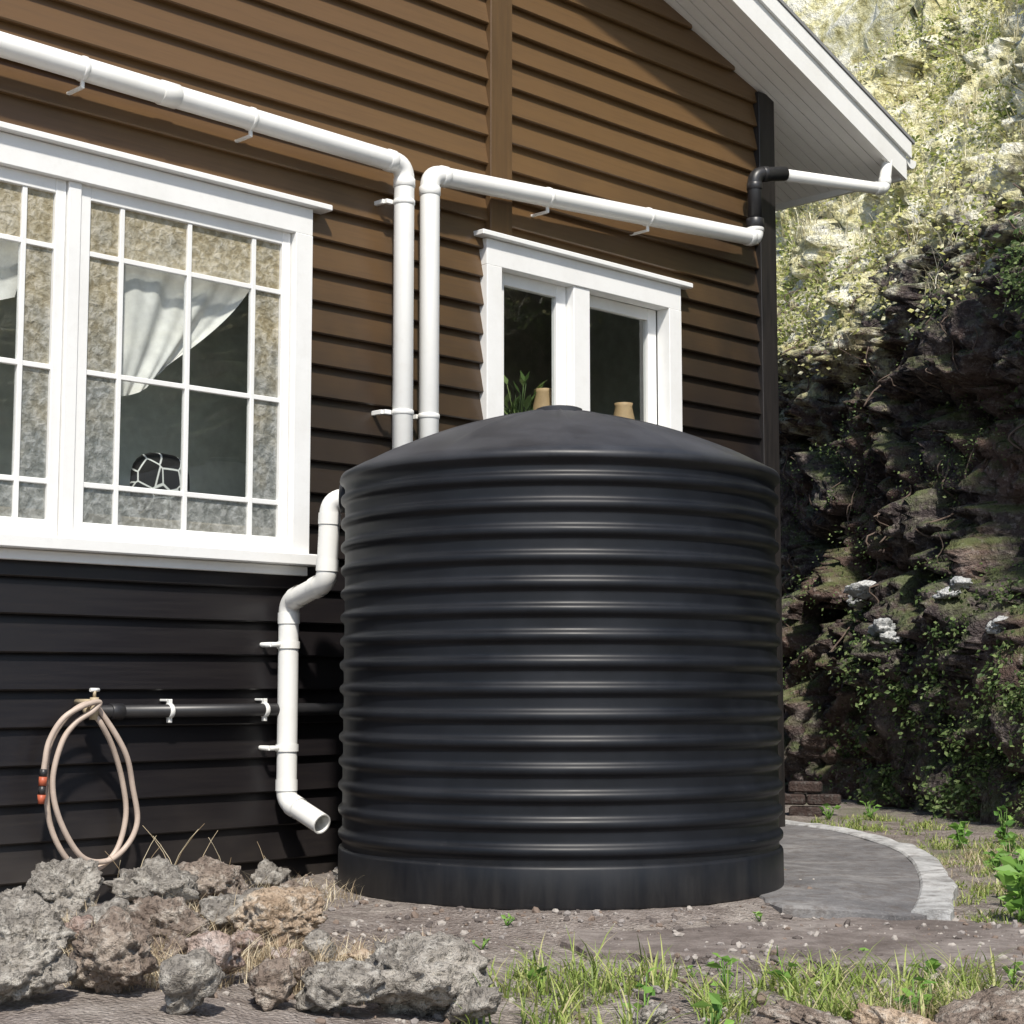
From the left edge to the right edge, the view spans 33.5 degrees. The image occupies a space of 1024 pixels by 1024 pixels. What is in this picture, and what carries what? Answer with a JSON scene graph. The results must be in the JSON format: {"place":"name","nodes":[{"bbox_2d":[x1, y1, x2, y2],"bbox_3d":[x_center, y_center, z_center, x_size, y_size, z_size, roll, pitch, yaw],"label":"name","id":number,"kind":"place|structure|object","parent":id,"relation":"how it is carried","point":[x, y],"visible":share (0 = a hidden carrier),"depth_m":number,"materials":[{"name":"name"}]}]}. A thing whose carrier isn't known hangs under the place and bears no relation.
{"place":"outdoors","nodes":[
{"label":"outdoors","id":0,"kind":"place"},
{"bbox_2d":[130,453,189,491],"bbox_3d":[-1.575,-0.115,7.609,0.120,0.300,0.300,-6,-8,45],"label":"cushion","id":1,"kind":"object","parent":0,"point":[162,471],"visible":0.56,"depth_m":7.54,"materials":[{"name":"black fabric"}]},
{"bbox_2d":[0,792,1023,1023],"bbox_3d":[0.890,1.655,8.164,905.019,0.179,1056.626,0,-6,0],"label":"ground","id":2,"kind":"structure","parent":0,"point":[68,1004],"depth_m":5.52,"materials":[{"name":"brown soil"}]},
{"bbox_2d":[0,886,29,897],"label":"rock","id":3,"kind":"object","parent":2,"relation":"on","point":[14,891],"visible":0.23,"depth_m":5.24,"materials":[{"name":"grey stone"}]},
{"bbox_2d":[0,893,75,950],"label":"rock","id":4,"kind":"object","parent":2,"relation":"on","point":[23,916],"visible":0.59,"depth_m":4.50,"materials":[{"name":"grey stone"}]},
{"bbox_2d":[0,933,77,1004],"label":"rock","id":5,"kind":"object","parent":2,"relation":"on","point":[30,965],"visible":1,"depth_m":3.97,"materials":[{"name":"grey stone"}]},
{"bbox_2d":[24,856,103,922],"bbox_3d":[-1.400,1.208,5.367,0.238,0.243,0.255,-2,-6,17],"label":"rock","id":6,"kind":"object","parent":2,"relation":"on","point":[70,884],"visible":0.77,"depth_m":5.30,"materials":[{"name":"grey stone"}]},
{"bbox_2d":[64,914,94,948],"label":"rock","id":7,"kind":"object","parent":2,"relation":"on","point":[76,924],"visible":0.28,"depth_m":4.73,"materials":[{"name":"brown stone"}]},
{"bbox_2d":[77,896,129,923],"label":"rock","id":8,"kind":"object","parent":2,"relation":"on","point":[96,912],"visible":0.25,"depth_m":4.95,"materials":[{"name":"grey stone"}]},
{"bbox_2d":[69,905,158,993],"bbox_3d":[-0.975,1.083,4.187,0.224,0.209,0.206,-4,-7,35],"label":"rock","id":9,"kind":"object","parent":2,"relation":"on","point":[111,953],"visible":0.94,"depth_m":4.13,"materials":[{"name":"grey stone"}]},
{"bbox_2d":[103,855,200,904],"bbox_3d":[-1.170,1.228,5.572,0.339,0.203,0.258,1,-7,6],"label":"rock","id":10,"kind":"object","parent":2,"relation":"on","point":[158,875],"visible":0.67,"depth_m":5.50,"materials":[{"name":"grey stone"}]},
{"bbox_2d":[125,895,209,955],"bbox_3d":[-0.959,1.166,4.766,0.238,0.179,0.196,-1,-6,10],"label":"rock","id":11,"kind":"object","parent":2,"relation":"on","point":[175,916],"visible":0.69,"depth_m":4.73,"materials":[{"name":"grey stone"}]},
{"bbox_2d":[156,935,187,959],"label":"rock","id":12,"kind":"object","parent":2,"relation":"on","point":[174,939],"visible":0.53,"depth_m":4.53,"materials":[{"name":"brown stone"}]},
{"bbox_2d":[105,823,264,874],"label":"dry stems","id":13,"kind":"object","parent":2,"relation":"on","point":[179,853],"visible":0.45,"depth_m":7.08,"materials":[{"name":"beige plant"}]},
{"bbox_2d":[158,946,225,1014],"bbox_3d":[-0.767,1.103,3.998,0.156,0.157,0.175,4,2,36],"label":"rock","id":14,"kind":"object","parent":2,"relation":"on","point":[190,980],"visible":1,"depth_m":3.95,"materials":[{"name":"grey stone"}]},
{"bbox_2d":[178,855,248,910],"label":"rock","id":15,"kind":"object","parent":2,"relation":"on","point":[213,875],"visible":0.59,"depth_m":5.83,"materials":[{"name":"grey stone"}]},
{"bbox_2d":[184,930,245,974],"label":"rock","id":16,"kind":"object","parent":2,"relation":"on","point":[220,946],"visible":0.62,"depth_m":4.35,"materials":[{"name":"grey stone"}]},
{"bbox_2d":[199,893,246,928],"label":"rock","id":17,"kind":"object","parent":2,"relation":"on","point":[212,905],"visible":0.62,"depth_m":5.20,"materials":[{"name":"grey stone"}]},
{"bbox_2d":[230,929,266,959],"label":"rock","id":18,"kind":"object","parent":2,"relation":"on","point":[241,938],"visible":0.66,"depth_m":4.74,"materials":[{"name":"brown stone"}]},
{"bbox_2d":[243,887,262,893],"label":"rock","id":19,"kind":"object","parent":2,"relation":"on","point":[249,891],"visible":0.07,"depth_m":5.63,"materials":[{"name":"grey stone"}]},
{"bbox_2d":[249,858,290,887],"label":"rock","id":20,"kind":"object","parent":2,"relation":"on","point":[266,867],"visible":0.69,"depth_m":6.84,"materials":[{"name":"grey stone"}]},
{"bbox_2d":[247,957,296,1010],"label":"rock","id":21,"kind":"object","parent":2,"relation":"on","point":[272,983],"visible":1,"depth_m":4.17,"materials":[{"name":"grey stone"}]},
{"bbox_2d":[225,885,327,948],"bbox_3d":[-0.704,1.231,5.145,0.307,0.188,0.242,6,-8,-45],"label":"rock","id":22,"kind":"object","parent":2,"relation":"on","point":[297,912],"visible":0.86,"depth_m":5.08,"materials":[{"name":"brown stone"}]},
{"bbox_2d":[268,946,297,958],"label":"rock","id":23,"kind":"object","parent":2,"relation":"on","point":[285,949],"visible":0.4,"depth_m":4.64,"materials":[{"name":"grey stone"}]},
{"bbox_2d":[279,879,299,887],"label":"rock","id":24,"kind":"object","parent":2,"relation":"on","point":[289,883],"visible":0.38,"depth_m":6.55,"materials":[{"name":"brown stone"}]},
{"bbox_2d":[287,951,315,988],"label":"rock","id":25,"kind":"object","parent":2,"relation":"on","point":[302,960],"visible":0.34,"depth_m":4.48,"materials":[{"name":"grey stone"}]},
{"bbox_2d":[302,928,336,962],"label":"rock","id":26,"kind":"object","parent":2,"relation":"on","point":[318,936],"visible":0.72,"depth_m":4.81,"materials":[{"name":"grey stone"}]},
{"bbox_2d":[0,287,657,496],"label":"walls","id":27,"kind":"structure","parent":2,"relation":"on","point":[150,418],"depth_m":8.64,"materials":[{"name":"paint"}]},
{"bbox_2d":[0,0,761,902],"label":"front weatherboards","id":28,"kind":"object","parent":27,"relation":"attached to","point":[644,102],"visible":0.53,"depth_m":8.03,"materials":[{"name":"brown wood"}]},
{"bbox_2d":[74,688,99,719],"bbox_3d":[-1.728,0.784,6.953,0.071,0.128,0.158,6,-8,-45],"label":"garden tap","id":29,"kind":"object","parent":28,"relation":"attached to","point":[94,716],"visible":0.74,"depth_m":6.90,"materials":[{"name":"gold metal"}]},
{"bbox_2d":[37,699,139,870],"bbox_3d":[-1.701,1.106,6.854,0.478,0.700,0.114,6,-8,-45],"label":"garden hose","id":30,"kind":"object","parent":29,"relation":"hanging from","point":[44,795],"visible":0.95,"depth_m":6.80,"materials":[{"name":"rubber"}]},
{"bbox_2d":[0,121,332,575],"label":"leadlight window","id":31,"kind":"structure","parent":28,"relation":"attached to","point":[76,178],"depth_m":7.29,"materials":[{"name":"white paint"}]},
{"bbox_2d":[0,240,248,395],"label":"curtain","id":32,"kind":"object","parent":31,"relation":"hanging from","point":[152,324],"visible":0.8,"depth_m":7.47,"materials":[{"name":"fabric"}]},
{"bbox_2d":[0,182,279,536],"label":"textured panes","id":33,"kind":"object","parent":31,"relation":"attached to","point":[160,241],"visible":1,"depth_m":7.25,"materials":[{"name":"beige glass"}]},
{"bbox_2d":[0,121,332,575],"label":"window frame","id":34,"kind":"structure","parent":31,"relation":"in","point":[78,174],"depth_m":7.29,"materials":[{"name":"white paint"}]},
{"bbox_2d":[0,31,414,448],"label":"downpipe","id":35,"kind":"object","parent":28,"relation":"attached to","point":[82,70],"visible":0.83,"depth_m":7.90,"materials":[{"name":"white plastic"}]},
{"bbox_2d":[99,698,343,722],"bbox_3d":[-0.967,0.899,7.747,0.099,0.100,2.160,-6,-8,45],"label":"water supply pipe","id":36,"kind":"object","parent":28,"relation":"attached to","point":[169,710],"visible":0.65,"depth_m":7.35,"materials":[{"name":"black plastic"}]},
{"bbox_2d":[259,489,340,833],"bbox_3d":[-0.889,0.658,7.536,0.645,1.513,0.176,-4,-7,37],"label":"overflow pipe","id":37,"kind":"object","parent":28,"relation":"attached to","point":[293,804],"visible":0.93,"depth_m":7.58,"materials":[{"name":"white plastic"}]},
{"bbox_2d":[474,229,692,431],"bbox_3d":[0.400,-0.772,9.351,0.175,1.250,1.710,-6,-8,45],"label":"sash window","id":38,"kind":"structure","parent":28,"relation":"attached to","point":[570,283],"depth_m":9.28,"materials":[{"name":"white paint"}]},
{"bbox_2d":[474,229,692,431],"bbox_3d":[0.399,-0.772,9.351,1.710,1.250,0.175,6,-8,-45],"label":"window frame","id":39,"kind":"structure","parent":38,"relation":"in","point":[571,279],"depth_m":9.28,"materials":[{"name":"white paint"}]},
{"bbox_2d":[484,0,511,235],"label":"vertical batten","id":40,"kind":"object","parent":27,"relation":"attached to","point":[498,85],"visible":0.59,"depth_m":8.97,"materials":[{"name":"brown wood"}]},
{"bbox_2d":[413,159,891,438],"bbox_3d":[0.948,-0.320,9.649,3.884,4.310,0.297,5,-8,-41],"label":"downpipe","id":41,"kind":"object","parent":27,"relation":"attached to","point":[434,180],"visible":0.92,"depth_m":8.90,"materials":[{"name":"white plastic"}]},
{"bbox_2d":[664,0,896,203],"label":"soffit","id":42,"kind":"structure","parent":27,"relation":"attached to","point":[814,132],"depth_m":10.73,"materials":[{"name":"paint"}]},
{"bbox_2d":[728,0,911,180],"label":"barge board","id":43,"kind":"object","parent":42,"relation":"attached to","point":[789,38],"visible":1,"depth_m":10.53,"materials":[{"name":"white paint"}]},
{"bbox_2d":[775,175,902,210],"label":"fascia","id":44,"kind":"structure","parent":42,"relation":"attached to","point":[815,198],"depth_m":11.58,"materials":[{"name":"white paint"}]},
{"bbox_2d":[906,158,915,169],"bbox_3d":[0.072,-2.027,13.710,7.220,0.060,0.120,-6,-8,45],"label":"gutter","id":45,"kind":"object","parent":44,"relation":"attached to","point":[911,164],"visible":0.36,"depth_m":11.17,"materials":[{"name":"white paint"}]},
{"bbox_2d":[690,0,914,144],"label":"roof sheet","id":46,"kind":"object","parent":27,"relation":"on","point":[842,66],"visible":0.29,"depth_m":10.64,"materials":[{"name":"metal"}]},
{"bbox_2d":[332,868,337,880],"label":"rock","id":47,"kind":"object","parent":2,"relation":"on","point":[335,872],"visible":0.11,"depth_m":7.07,"materials":[{"name":"grey stone"}]},
{"bbox_2d":[294,958,385,1011],"bbox_3d":[-0.431,1.181,4.244,0.250,0.131,0.187,-3,-10,23],"label":"rock","id":48,"kind":"object","parent":2,"relation":"on","point":[339,985],"visible":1,"depth_m":4.18,"materials":[{"name":"grey stone"}]},
{"bbox_2d":[340,948,373,960],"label":"rock","id":49,"kind":"object","parent":2,"relation":"on","point":[364,951],"visible":0.38,"depth_m":4.85,"materials":[{"name":"beige stone"}]},
{"bbox_2d":[365,931,493,1016],"bbox_3d":[-0.221,1.201,4.359,0.352,0.221,0.279,-2,9,-10],"label":"rock","id":50,"kind":"object","parent":2,"relation":"on","point":[428,975],"visible":0.87,"depth_m":4.30,"materials":[{"name":"grey stone"}]},
{"bbox_2d":[443,986,502,1022],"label":"rock","id":51,"kind":"object","parent":2,"relation":"on","point":[480,1002],"visible":0.96,"depth_m":4.24,"materials":[{"name":"grey stone"}]},
{"bbox_2d":[50,840,1021,1019],"bbox_3d":[1.009,1.390,6.150,6.040,0.303,3.677,3,-7,-31],"label":"dry grass tuft","id":52,"kind":"object","parent":2,"relation":"on","point":[254,958],"visible":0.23,"depth_m":4.67,"materials":[{"name":"beige plant"}]},
{"bbox_2d":[338,405,783,909],"bbox_3d":[0.197,0.552,7.281,1.901,2.025,1.888,0,-6,0],"label":"water tank","id":53,"kind":"object","parent":2,"relation":"on","point":[560,666],"visible":1,"depth_m":6.45,"materials":[{"name":"black plastic"}]},
{"bbox_2d":[632,1002,667,1023],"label":"rock","id":54,"kind":"object","parent":2,"relation":"on","point":[646,1011],"visible":0.97,"depth_m":4.24,"materials":[{"name":"grey stone"}]},
{"bbox_2d":[452,922,1023,1023],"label":"grass","id":55,"kind":"structure","parent":2,"relation":"on","point":[573,979],"depth_m":4.73,"materials":[{"name":"green plant"}]},
{"bbox_2d":[470,800,1023,1023],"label":"broadleaf weed","id":56,"kind":"object","parent":2,"relation":"on","point":[1010,874],"visible":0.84,"depth_m":6.36,"materials":[{"name":"green plant"}]},
{"bbox_2d":[560,917,1023,977],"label":"bare gravelly soil","id":57,"kind":"structure","parent":2,"relation":"on","point":[841,938],"depth_m":5.65,"materials":[{"name":"soil"},{"name":"gravel"}]},
{"bbox_2d":[749,999,851,1023],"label":"rock","id":58,"kind":"object","parent":2,"relation":"on","point":[781,1011],"visible":1,"depth_m":4.06,"materials":[{"name":"grey stone"}]},
{"bbox_2d":[785,820,957,920],"bbox_3d":[1.784,1.772,8.622,0.708,0.111,4.553,0,-6,0],"label":"path edging","id":59,"kind":"object","parent":2,"relation":"on","point":[933,902],"visible":0.63,"depth_m":7.53,"materials":[{"name":"concrete"}]},
{"bbox_2d":[850,1002,937,1023],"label":"rock","id":60,"kind":"object","parent":2,"relation":"on","point":[865,1014],"visible":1,"depth_m":4.01,"materials":[{"name":"beige stone"}]},
{"bbox_2d":[776,0,1023,826],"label":"rock cliff","id":61,"kind":"structure","parent":2,"relation":"on","point":[990,528],"depth_m":13.48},
{"bbox_2d":[846,595,868,608],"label":"rock","id":62,"kind":"object","parent":61,"relation":"on","point":[859,604],"visible":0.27,"depth_m":13.37,"materials":[{"name":"grey stone"}]},
{"bbox_2d":[843,580,875,599],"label":"rock","id":63,"kind":"object","parent":61,"relation":"on","point":[859,589],"visible":0.97,"depth_m":12.87,"materials":[{"name":"grey stone"}]},
{"bbox_2d":[868,618,895,636],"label":"rock","id":64,"kind":"object","parent":61,"relation":"on","point":[879,625],"visible":0.73,"depth_m":12.24,"materials":[{"name":"grey stone"}]},
{"bbox_2d":[879,631,903,643],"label":"rock","id":65,"kind":"object","parent":61,"relation":"on","point":[889,636],"visible":0.88,"depth_m":12.19,"materials":[{"name":"grey stone"}]},
{"bbox_2d":[776,0,1023,393],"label":"hillside scrub","id":66,"kind":"object","parent":61,"relation":"on","point":[935,211],"visible":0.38,"depth_m":15.08,"materials":[{"name":"green plant"}]},
{"bbox_2d":[776,0,1023,384],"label":"hillside dry grass","id":67,"kind":"structure","parent":61,"relation":"on","point":[924,180],"depth_m":15.50,"materials":[{"name":"beige plant"}]},
{"bbox_2d":[776,0,1023,356],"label":"hillside shrub","id":68,"kind":"object","parent":61,"relation":"on","point":[1000,114],"visible":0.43,"depth_m":15.58,"materials":[{"name":"green plant"}]},
{"bbox_2d":[777,183,1023,660],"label":"hanging roots","id":69,"kind":"object","parent":61,"relation":"hanging from","point":[946,474],"visible":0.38,"depth_m":13.67,"materials":[{"name":"green plant"}]},
{"bbox_2d":[778,222,1023,800],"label":"wall fern","id":70,"kind":"object","parent":61,"relation":"on","point":[981,563],"depth_m":12.75,"materials":[{"name":"green plant"}]},
{"bbox_2d":[932,586,961,598],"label":"rock","id":71,"kind":"object","parent":61,"relation":"on","point":[944,593],"visible":0.84,"depth_m":11.47,"materials":[{"name":"grey stone"}]},
{"bbox_2d":[949,576,972,590],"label":"rock","id":72,"kind":"object","parent":61,"relation":"on","point":[957,583],"visible":1,"depth_m":11.12,"materials":[{"name":"grey stone"}]},
{"bbox_2d":[985,615,1007,633],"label":"rock","id":73,"kind":"object","parent":61,"relation":"on","point":[991,627],"visible":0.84,"depth_m":10.95,"materials":[{"name":"grey stone"}]},
{"bbox_2d":[988,209,1023,355],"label":"ivy","id":74,"kind":"object","parent":61,"relation":"attached to","point":[1005,276],"visible":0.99,"depth_m":11.16,"materials":[{"name":"green plant"}]},
{"bbox_2d":[807,575,1023,827],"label":"creeping vine","id":75,"kind":"object","parent":2,"relation":"on","point":[946,796],"visible":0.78,"depth_m":11.36,"materials":[{"name":"green plant"}]},
{"bbox_2d":[811,813,1023,923],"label":"grass verge","id":76,"kind":"object","parent":2,"relation":"on","point":[940,846],"depth_m":9.18,"materials":[{"name":"green plant"}]},
{"bbox_2d":[933,986,1023,1023],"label":"rock","id":77,"kind":"object","parent":2,"relation":"on","point":[996,1005],"visible":1,"depth_m":4.21,"materials":[{"name":"grey stone"}]},
{"bbox_2d":[57,867,1023,1023],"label":"gravel","id":78,"kind":"structure","parent":0,"point":[438,1016],"depth_m":5.51,"materials":[{"name":"grey gravel"}]},
{"bbox_2d":[753,91,784,826],"bbox_3d":[1.543,-0.255,10.519,0.175,4.757,0.175,6,-8,-45],"label":"corner board","id":79,"kind":"object","parent":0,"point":[766,277],"visible":0.35,"depth_m":10.53,"materials":[{"name":"paint"}]},
{"bbox_2d":[785,781,840,816],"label":"brick retaining wall","id":80,"kind":"structure","parent":0,"point":[799,789],"depth_m":11.68,"materials":[{"name":"brick"}]},
{"bbox_2d":[759,824,926,919],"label":"concrete path","id":81,"kind":"structure","parent":0,"point":[852,876],"depth_m":7.29,"materials":[{"name":"grey concrete"}]},
{"bbox_3d":[0.285,-0.179,9.555,0.300,0.050,2.000,-6,-8,45],"label":"window shelf","id":82,"kind":"object","parent":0,"visible":0},
{"bbox_2d":[504,371,547,413],"bbox_3d":[0.032,-0.505,9.288,0.373,0.546,0.244,1,-6,-13],"label":"potted plant","id":83,"kind":"object","parent":82,"relation":"on","point":[528,401],"visible":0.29,"depth_m":9.26,"materials":[{"name":"green plant"}]},
{"bbox_2d":[533,388,551,409],"bbox_3d":[0.178,-0.451,9.348,0.200,0.450,0.200,6,-8,-45],"label":"vase","id":84,"kind":"object","parent":82,"relation":"on","point":[543,397],"visible":0.27,"depth_m":9.32,"materials":[{"name":"beige ceramic"}]},
{"bbox_2d":[613,402,634,418],"bbox_3d":[0.645,-0.404,9.813,0.200,0.450,0.200,6,-8,-45],"label":"vase","id":85,"kind":"object","parent":82,"relation":"on","point":[623,409],"visible":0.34,"depth_m":9.78,"materials":[{"name":"beige ceramic"}]}
]}

